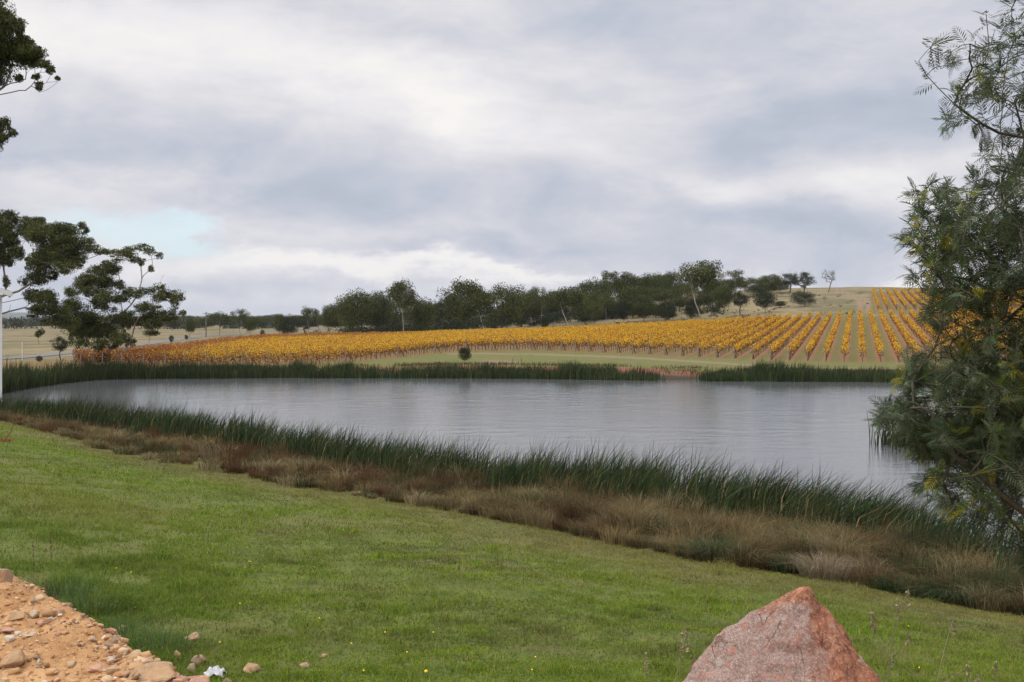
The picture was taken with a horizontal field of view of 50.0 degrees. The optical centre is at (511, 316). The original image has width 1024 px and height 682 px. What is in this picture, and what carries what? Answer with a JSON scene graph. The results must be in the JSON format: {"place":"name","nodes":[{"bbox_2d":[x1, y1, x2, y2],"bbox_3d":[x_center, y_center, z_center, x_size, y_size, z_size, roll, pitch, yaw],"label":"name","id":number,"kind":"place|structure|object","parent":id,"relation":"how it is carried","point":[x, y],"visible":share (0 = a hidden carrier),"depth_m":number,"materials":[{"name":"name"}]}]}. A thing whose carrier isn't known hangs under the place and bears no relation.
{"place":"outdoors","nodes":[
{"label":"outdoors","id":0,"kind":"place"},
{"bbox_2d":[0,568,190,681],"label":"gravel","id":1,"kind":"structure","parent":0,"point":[135,658],"depth_m":4.42,"materials":[{"name":"gravel"}]},
{"bbox_2d":[2,327,324,358],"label":"road","id":2,"kind":"structure","parent":0,"point":[70,352],"depth_m":245.08,"materials":[{"name":"soil"}]},
{"bbox_2d":[0,287,1023,681],"bbox_3d":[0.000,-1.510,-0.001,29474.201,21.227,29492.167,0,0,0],"label":"ground","id":3,"kind":"structure","parent":0,"point":[18,341],"depth_m":23.73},
{"bbox_2d":[0,288,12,400],"bbox_3d":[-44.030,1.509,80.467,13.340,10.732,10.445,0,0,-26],"label":"lamp post","id":4,"kind":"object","parent":3,"relation":"on","point":[6,292],"depth_m":78.94,"materials":[{"name":"metal"}]},
{"bbox_2d":[0,649,24,666],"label":"stone","id":5,"kind":"object","parent":3,"relation":"on","point":[14,658],"visible":1,"depth_m":4.29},
{"bbox_2d":[0,0,60,151],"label":"gum tree","id":6,"kind":"object","parent":3,"relation":"on","point":[20,49],"visible":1,"depth_m":59.85,"materials":[{"name":"green plant"}]},
{"bbox_2d":[0,209,111,341],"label":"gum tree","id":7,"kind":"object","parent":3,"relation":"on","point":[62,251],"visible":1,"depth_m":116.86,"materials":[{"name":"green plant"}]},
{"bbox_2d":[32,567,105,599],"bbox_3d":[-6.925,4.097,16.744,1.749,0.545,1.980,0,0,32],"label":"grass tussock","id":8,"kind":"object","parent":3,"relation":"on","point":[52,589],"depth_m":16.79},
{"bbox_2d":[45,585,130,617],"bbox_3d":[-6.101,4.095,15.815,1.851,0.543,1.949,0,0,0],"label":"grass tussock","id":9,"kind":"object","parent":3,"relation":"on","point":[85,603],"depth_m":15.80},
{"bbox_2d":[57,243,186,363],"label":"gum tree","id":10,"kind":"object","parent":3,"relation":"on","point":[91,324],"visible":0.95,"depth_m":140.06,"materials":[{"name":"green plant"}]},
{"bbox_2d":[95,606,163,640],"bbox_3d":[-5.021,4.046,14.332,1.690,0.476,1.648,0,0,0],"label":"grass tussock","id":11,"kind":"object","parent":3,"relation":"on","point":[121,626],"depth_m":14.44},
{"bbox_2d":[128,661,175,681],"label":"stone","id":12,"kind":"object","parent":3,"relation":"on","point":[162,671],"visible":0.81,"depth_m":4.06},
{"bbox_2d":[118,619,232,654],"bbox_3d":[-4.426,4.007,13.784,1.699,0.479,1.818,0,0,37],"label":"grass tussock","id":13,"kind":"object","parent":3,"relation":"on","point":[150,637],"depth_m":13.79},
{"bbox_2d":[74,330,437,361],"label":"vine row","id":14,"kind":"object","parent":3,"relation":"on","point":[229,342],"visible":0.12,"depth_m":176.60,"materials":[{"name":"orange plant"}]},
{"bbox_2d":[73,329,444,362],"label":"vine row","id":15,"kind":"object","parent":3,"relation":"on","point":[245,342],"visible":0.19,"depth_m":171.34,"materials":[{"name":"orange plant"}]},
{"bbox_2d":[72,329,457,366],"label":"vine row","id":16,"kind":"object","parent":3,"relation":"on","point":[83,351],"visible":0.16,"depth_m":157.69,"materials":[{"name":"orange plant"}]},
{"bbox_2d":[2,304,546,328],"bbox_3d":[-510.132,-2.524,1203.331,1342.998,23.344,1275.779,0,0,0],"label":"distant woodland","id":17,"kind":"object","parent":3,"relation":"on","point":[20,322],"visible":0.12,"depth_m":617.86,"materials":[{"name":"green plant"}]},
{"bbox_2d":[80,329,474,364],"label":"vine row","id":18,"kind":"object","parent":3,"relation":"on","point":[110,354],"visible":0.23,"depth_m":150.22,"materials":[{"name":"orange plant"}]},
{"bbox_2d":[101,329,470,365],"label":"vine row","id":19,"kind":"object","parent":3,"relation":"on","point":[117,354],"visible":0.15,"depth_m":148.61,"materials":[{"name":"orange plant"}]},
{"bbox_2d":[277,314,300,334],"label":"shrub","id":20,"kind":"object","parent":3,"relation":"on","point":[285,327],"visible":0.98,"depth_m":328.98,"materials":[{"name":"green plant"}]},
{"bbox_2d":[119,329,481,364],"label":"vine row","id":21,"kind":"object","parent":3,"relation":"on","point":[135,359],"visible":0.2,"depth_m":147.76,"materials":[{"name":"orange plant"}]},
{"bbox_2d":[141,328,508,365],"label":"vine row","id":22,"kind":"object","parent":3,"relation":"on","point":[159,356],"visible":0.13,"depth_m":147.41,"materials":[{"name":"yellow plant"}]},
{"bbox_2d":[319,303,340,332],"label":"gum tree","id":23,"kind":"object","parent":3,"relation":"on","point":[328,311],"visible":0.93,"depth_m":307.12,"materials":[{"name":"green plant"}]},
{"bbox_2d":[164,328,509,365],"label":"vine row","id":24,"kind":"object","parent":3,"relation":"on","point":[200,359],"visible":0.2,"depth_m":151.25,"materials":[{"name":"yellow plant"}]},
{"bbox_2d":[334,287,377,331],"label":"gum tree","id":25,"kind":"object","parent":3,"relation":"on","point":[355,312],"visible":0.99,"depth_m":289.30,"materials":[{"name":"green plant"}]},
{"bbox_2d":[182,327,529,364],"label":"vine row","id":26,"kind":"object","parent":3,"relation":"on","point":[201,357],"visible":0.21,"depth_m":147.64,"materials":[{"name":"yellow plant"}]},
{"bbox_2d":[204,327,537,363],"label":"vine row","id":27,"kind":"object","parent":3,"relation":"on","point":[223,350],"visible":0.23,"depth_m":146.26,"materials":[{"name":"yellow plant"}]},
{"bbox_2d":[367,290,394,330],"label":"gum tree","id":28,"kind":"object","parent":3,"relation":"on","point":[383,312],"visible":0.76,"depth_m":299.00,"materials":[{"name":"green plant"}]},
{"bbox_2d":[224,326,548,361],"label":"vine row","id":29,"kind":"object","parent":3,"relation":"on","point":[233,358],"visible":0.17,"depth_m":151.53,"materials":[{"name":"yellow plant"}]},
{"bbox_2d":[384,278,418,330],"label":"gum tree","id":30,"kind":"object","parent":3,"relation":"on","point":[399,294],"visible":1,"depth_m":286.98,"materials":[{"name":"green plant"}]},
{"bbox_2d":[246,326,562,363],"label":"vine row","id":31,"kind":"object","parent":3,"relation":"on","point":[257,354],"visible":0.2,"depth_m":148.19,"materials":[{"name":"yellow plant"}]},
{"bbox_2d":[266,325,573,364],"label":"vine row","id":32,"kind":"object","parent":3,"relation":"on","point":[274,352],"visible":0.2,"depth_m":149.49,"materials":[{"name":"yellow plant"}]},
{"bbox_2d":[406,295,440,330],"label":"gum tree","id":33,"kind":"object","parent":3,"relation":"on","point":[416,316],"visible":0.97,"depth_m":295.55,"materials":[{"name":"green plant"}]},
{"bbox_2d":[287,325,582,363],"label":"vine row","id":34,"kind":"object","parent":3,"relation":"on","point":[306,355],"visible":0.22,"depth_m":147.31,"materials":[{"name":"yellow plant"}]},
{"bbox_2d":[310,324,591,363],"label":"vine row","id":35,"kind":"object","parent":3,"relation":"on","point":[373,351],"visible":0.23,"depth_m":149.12,"materials":[{"name":"yellow plant"}]},
{"bbox_2d":[436,276,487,329],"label":"gum tree","id":36,"kind":"object","parent":3,"relation":"on","point":[458,307],"visible":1,"depth_m":289.10,"materials":[{"name":"green plant"}]},
{"bbox_2d":[345,324,600,362],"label":"vine row","id":37,"kind":"object","parent":3,"relation":"on","point":[384,346],"visible":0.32,"depth_m":153.49,"materials":[{"name":"yellow plant"}]},
{"bbox_2d":[2,354,994,393],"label":"reeds","id":38,"kind":"object","parent":3,"relation":"on","point":[15,378],"visible":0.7,"depth_m":123.65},
{"bbox_2d":[477,282,528,327],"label":"gum tree","id":39,"kind":"object","parent":3,"relation":"on","point":[513,310],"visible":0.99,"depth_m":289.42,"materials":[{"name":"green plant"}]},
{"bbox_2d":[395,323,611,357],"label":"vine row","id":40,"kind":"object","parent":3,"relation":"on","point":[426,344],"visible":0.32,"depth_m":164.93,"materials":[{"name":"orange plant"}]},
{"bbox_2d":[0,419,1023,681],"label":"lawn grass","id":41,"kind":"structure","parent":3,"relation":"on","point":[182,583],"depth_m":19.35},
{"bbox_2d":[0,408,1023,615],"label":"dry grass","id":42,"kind":"structure","parent":3,"relation":"on","point":[637,523],"depth_m":33.64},
{"bbox_2d":[0,386,1023,576],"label":"reeds","id":43,"kind":"object","parent":3,"relation":"on","point":[787,496],"visible":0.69,"depth_m":41.19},
{"bbox_2d":[434,322,623,353],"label":"vine row","id":44,"kind":"object","parent":3,"relation":"on","point":[459,343],"visible":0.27,"depth_m":168.72,"materials":[{"name":"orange plant"}]},
{"bbox_2d":[515,290,545,325],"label":"gum tree","id":45,"kind":"object","parent":3,"relation":"on","point":[529,311],"visible":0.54,"depth_m":316.90,"materials":[{"name":"green plant"}]},
{"bbox_2d":[334,296,728,333],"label":"understorey","id":46,"kind":"object","parent":3,"relation":"on","point":[551,318],"visible":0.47,"depth_m":322.48,"materials":[{"name":"green plant"}]},
{"bbox_2d":[526,286,554,326],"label":"gum tree","id":47,"kind":"object","parent":3,"relation":"on","point":[535,297],"visible":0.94,"depth_m":304.34,"materials":[{"name":"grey plant"}]},
{"bbox_2d":[164,361,933,377],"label":"bank grass","id":48,"kind":"structure","parent":3,"relation":"on","point":[694,371],"depth_m":130.45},
{"bbox_2d":[465,322,632,350],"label":"vine row","id":49,"kind":"object","parent":3,"relation":"on","point":[473,341],"visible":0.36,"depth_m":171.85,"materials":[{"name":"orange plant"}]},
{"bbox_2d":[491,322,642,350],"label":"vine row","id":50,"kind":"object","parent":3,"relation":"on","point":[512,337],"visible":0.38,"depth_m":179.59,"materials":[{"name":"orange plant"}]},
{"bbox_2d":[546,286,589,325],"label":"gum tree","id":51,"kind":"object","parent":3,"relation":"on","point":[564,297],"visible":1,"depth_m":297.96,"materials":[{"name":"green plant"}]},
{"bbox_2d":[514,321,652,350],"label":"vine row","id":52,"kind":"object","parent":3,"relation":"on","point":[562,334],"visible":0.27,"depth_m":184.80,"materials":[{"name":"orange plant"}]},
{"bbox_2d":[305,290,868,333],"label":"hillside scrub","id":53,"kind":"object","parent":3,"relation":"on","point":[742,316],"visible":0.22,"depth_m":319.42,"materials":[{"name":"green plant"}]},
{"bbox_2d":[582,302,603,323],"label":"gum tree","id":54,"kind":"object","parent":3,"relation":"on","point":[596,311],"visible":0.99,"depth_m":299.30,"materials":[{"name":"green plant"}]},
{"bbox_2d":[530,321,662,348],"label":"vine row","id":55,"kind":"object","parent":3,"relation":"on","point":[539,339],"visible":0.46,"depth_m":187.11,"materials":[{"name":"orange plant"}]},
{"bbox_2d":[584,287,618,310],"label":"gum tree","id":56,"kind":"object","parent":3,"relation":"on","point":[604,293],"visible":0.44,"depth_m":324.54,"materials":[{"name":"green plant"}]},
{"bbox_2d":[596,270,621,291],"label":"gum tree","id":57,"kind":"object","parent":3,"relation":"on","point":[605,278],"visible":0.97,"depth_m":337.12,"materials":[{"name":"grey plant"}]},
{"bbox_2d":[547,320,673,350],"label":"vine row","id":58,"kind":"object","parent":3,"relation":"on","point":[562,337],"visible":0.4,"depth_m":183.30,"materials":[{"name":"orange plant"}]},
{"bbox_2d":[561,320,679,350],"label":"vine row","id":59,"kind":"object","parent":3,"relation":"on","point":[595,334],"visible":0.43,"depth_m":184.36,"materials":[{"name":"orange plant"}]},
{"bbox_2d":[612,301,633,320],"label":"shrub","id":60,"kind":"object","parent":3,"relation":"on","point":[622,314],"visible":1,"depth_m":302.18,"materials":[{"name":"green plant"}]},
{"bbox_2d":[611,271,643,302],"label":"gum tree","id":61,"kind":"object","parent":3,"relation":"on","point":[633,281],"visible":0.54,"depth_m":348.49,"materials":[{"name":"green plant"}]},
{"bbox_2d":[574,319,692,351],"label":"vine row","id":62,"kind":"object","parent":3,"relation":"on","point":[599,336],"visible":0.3,"depth_m":185.33,"materials":[{"name":"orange plant"}]},
{"bbox_2d":[617,284,650,302],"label":"gum tree","id":63,"kind":"object","parent":3,"relation":"on","point":[630,291],"visible":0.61,"depth_m":333.69,"materials":[{"name":"green plant"}]},
{"bbox_2d":[626,294,658,320],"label":"gum tree","id":64,"kind":"object","parent":3,"relation":"on","point":[641,302],"visible":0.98,"depth_m":304.83,"materials":[{"name":"green plant"}]},
{"bbox_2d":[586,318,703,351],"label":"vine row","id":65,"kind":"object","parent":3,"relation":"on","point":[618,336],"visible":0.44,"depth_m":183.48,"materials":[{"name":"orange plant"}]},
{"bbox_2d":[638,271,665,301],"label":"gum tree","id":66,"kind":"object","parent":3,"relation":"on","point":[646,280],"visible":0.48,"depth_m":349.68,"materials":[{"name":"green plant"}]},
{"bbox_2d":[601,318,711,352],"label":"vine row","id":67,"kind":"object","parent":3,"relation":"on","point":[606,341],"visible":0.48,"depth_m":179.40,"materials":[{"name":"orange plant"}]},
{"bbox_2d":[647,287,673,302],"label":"gum tree","id":68,"kind":"object","parent":3,"relation":"on","point":[656,295],"visible":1,"depth_m":328.95,"materials":[{"name":"green plant"}]},
{"bbox_2d":[656,299,676,320],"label":"shrub","id":69,"kind":"object","parent":3,"relation":"on","point":[670,311],"visible":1,"depth_m":302.32,"materials":[{"name":"green plant"}]},
{"bbox_2d":[643,626,694,681],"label":"grass stalks","id":70,"kind":"object","parent":3,"relation":"on","point":[680,648],"depth_m":4.90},
{"bbox_2d":[616,317,722,353],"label":"vine row","id":71,"kind":"object","parent":3,"relation":"on","point":[626,342],"visible":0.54,"depth_m":183.34,"materials":[{"name":"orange plant"}]},
{"bbox_2d":[660,268,687,297],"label":"gum tree","id":72,"kind":"object","parent":3,"relation":"on","point":[668,281],"visible":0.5,"depth_m":360.81,"materials":[{"name":"green plant"}]},
{"bbox_2d":[630,317,732,353],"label":"vine row","id":73,"kind":"object","parent":3,"relation":"on","point":[636,344],"visible":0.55,"depth_m":183.19,"materials":[{"name":"yellow plant"}]},
{"bbox_2d":[666,283,698,309],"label":"gum tree","id":74,"kind":"object","parent":3,"relation":"on","point":[676,293],"visible":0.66,"depth_m":338.24,"materials":[{"name":"green plant"}]},
{"bbox_2d":[646,317,741,354],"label":"vine row","id":75,"kind":"object","parent":3,"relation":"on","point":[690,333],"visible":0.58,"depth_m":183.96,"materials":[{"name":"yellow plant"}]},
{"bbox_2d":[678,259,724,318],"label":"gum tree","id":76,"kind":"object","parent":3,"relation":"on","point":[704,277],"visible":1,"depth_m":293.69,"materials":[{"name":"green plant"}]},
{"bbox_2d":[661,316,751,355],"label":"vine row","id":77,"kind":"object","parent":3,"relation":"on","point":[677,343],"visible":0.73,"depth_m":182.81,"materials":[{"name":"yellow plant"}]},
{"bbox_2d":[665,532,753,563],"bbox_3d":[5.262,5.990,28.657,3.160,0.886,3.221,0,0,13],"label":"grass tussock","id":78,"kind":"object","parent":3,"relation":"on","point":[713,547],"depth_m":28.37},
{"bbox_2d":[680,315,762,356],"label":"vine row","id":79,"kind":"object","parent":3,"relation":"on","point":[721,332],"visible":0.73,"depth_m":179.28,"materials":[{"name":"yellow plant"}]},
{"bbox_2d":[710,282,736,310],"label":"gum tree","id":80,"kind":"object","parent":3,"relation":"on","point":[718,296],"visible":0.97,"depth_m":317.25,"materials":[{"name":"green plant"}]},
{"bbox_2d":[696,315,771,356],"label":"vine row","id":81,"kind":"object","parent":3,"relation":"on","point":[718,339],"visible":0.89,"depth_m":183.61,"materials":[{"name":"yellow plant"}]},
{"bbox_2d":[713,314,781,357],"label":"vine row","id":82,"kind":"object","parent":3,"relation":"on","point":[740,337],"visible":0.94,"depth_m":183.83,"materials":[{"name":"yellow plant"}]},
{"bbox_2d":[731,313,792,358],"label":"vine row","id":83,"kind":"object","parent":3,"relation":"on","point":[752,339],"visible":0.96,"depth_m":182.61,"materials":[{"name":"yellow plant"}]},
{"bbox_2d":[750,288,776,312],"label":"shrub","id":84,"kind":"object","parent":3,"relation":"on","point":[768,298],"visible":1,"depth_m":311.18,"materials":[{"name":"green plant"}]},
{"bbox_2d":[757,273,783,292],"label":"gum tree","id":85,"kind":"object","parent":3,"relation":"on","point":[774,284],"visible":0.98,"depth_m":380.75,"materials":[{"name":"green plant"}]},
{"bbox_2d":[750,313,801,359],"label":"vine row","id":86,"kind":"object","parent":3,"relation":"on","point":[767,340],"visible":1,"depth_m":184.45,"materials":[{"name":"yellow plant"}]},
{"bbox_2d":[683,587,880,681],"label":"boulder","id":87,"kind":"object","parent":3,"relation":"on","point":[799,634],"visible":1,"depth_m":3.93,"materials":[{"name":"pink stone"}]},
{"bbox_2d":[755,549,815,573],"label":"grass tussock","id":88,"kind":"object","parent":3,"relation":"on","point":[785,568],"depth_m":27.20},
{"bbox_2d":[768,312,812,359],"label":"vine row","id":89,"kind":"object","parent":3,"relation":"on","point":[779,343],"visible":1,"depth_m":182.61,"materials":[{"name":"yellow plant"}]},
{"bbox_2d":[788,289,816,306],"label":"shrub","id":90,"kind":"object","parent":3,"relation":"on","point":[805,295],"visible":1,"depth_m":329.33,"materials":[{"name":"green plant"}]},
{"bbox_2d":[784,312,821,360],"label":"vine row","id":91,"kind":"object","parent":3,"relation":"on","point":[797,340],"visible":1,"depth_m":185.55,"materials":[{"name":"yellow plant"}]},
{"bbox_2d":[790,269,816,292],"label":"sheoak tree","id":92,"kind":"object","parent":3,"relation":"on","point":[804,275],"visible":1,"depth_m":387.68,"materials":[{"name":"green plant"}]},
{"bbox_2d":[766,548,868,580],"bbox_3d":[7.556,6.025,26.721,2.992,0.781,2.956,0,0,0],"label":"grass tussock","id":93,"kind":"object","parent":3,"relation":"on","point":[828,566],"depth_m":26.59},
{"bbox_2d":[804,311,831,360],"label":"vine row","id":94,"kind":"object","parent":3,"relation":"on","point":[814,340],"visible":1,"depth_m":179.57,"materials":[{"name":"yellow plant"}]},
{"bbox_2d":[822,310,841,361],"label":"vine row","id":95,"kind":"object","parent":3,"relation":"on","point":[827,348],"visible":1,"depth_m":179.67,"materials":[{"name":"yellow plant"}]},
{"bbox_2d":[839,310,851,361],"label":"vine row","id":96,"kind":"object","parent":3,"relation":"on","point":[845,345],"visible":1,"depth_m":177.06,"materials":[{"name":"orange plant"}]},
{"bbox_2d":[857,309,866,361],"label":"vine row","id":97,"kind":"object","parent":3,"relation":"on","point":[862,348],"visible":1,"depth_m":180.09,"materials":[{"name":"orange plant"}]},
{"bbox_2d":[868,309,885,360],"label":"vine row","id":98,"kind":"object","parent":3,"relation":"on","point":[877,338],"visible":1,"depth_m":179.64,"materials":[{"name":"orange plant"}]},
{"bbox_2d":[878,309,902,362],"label":"vine row","id":99,"kind":"object","parent":3,"relation":"on","point":[895,344],"visible":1,"depth_m":179.25,"materials":[{"name":"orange plant"}]},
{"bbox_2d":[870,588,910,681],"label":"grass stalks","id":100,"kind":"object","parent":3,"relation":"on","point":[907,606],"depth_m":4.95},
{"bbox_2d":[857,571,925,594],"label":"grass tussock","id":101,"kind":"object","parent":3,"relation":"on","point":[881,586],"depth_m":25.37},
{"bbox_2d":[887,308,919,355],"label":"vine row","id":102,"kind":"object","parent":3,"relation":"on","point":[907,338],"visible":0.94,"depth_m":191.80,"materials":[{"name":"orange plant"}]},
{"bbox_2d":[899,308,937,361],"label":"vine row","id":103,"kind":"object","parent":3,"relation":"on","point":[911,324],"visible":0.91,"depth_m":197.63,"materials":[{"name":"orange plant"}]},
{"bbox_2d":[872,519,998,554],"bbox_3d":[11.700,6.182,29.991,3.840,1.512,4.113,0,0,-42],"label":"grass tussock","id":104,"kind":"object","parent":3,"relation":"on","point":[922,543],"depth_m":29.91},
{"bbox_2d":[864,0,1023,577],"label":"wattle tree","id":105,"kind":"object","parent":3,"relation":"on","point":[956,437],"visible":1,"depth_m":4.77,"materials":[{"name":"green plant"}]},
{"bbox_2d":[890,614,999,681],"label":"grass stalks","id":106,"kind":"object","parent":3,"relation":"on","point":[995,664],"depth_m":5.01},
{"bbox_2d":[882,573,1017,611],"bbox_3d":[10.035,6.161,24.951,3.786,0.731,3.748,0,0,0],"label":"grass tussock","id":107,"kind":"object","parent":3,"relation":"on","point":[930,591],"depth_m":24.46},
{"bbox_2d":[0,0,1023,315],"label":"sky","id":108,"kind":"structure","parent":0,"point":[282,157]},
{"bbox_2d":[2,378,1023,548],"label":"water","id":109,"kind":"structure","parent":0,"point":[818,427],"depth_m":78.89,"materials":[{"name":"grey liquid"}]},
{"bbox_2d":[866,404,1009,464],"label":"reeds","id":110,"kind":"object","parent":109,"relation":"in","point":[886,440],"visible":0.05,"depth_m":59.38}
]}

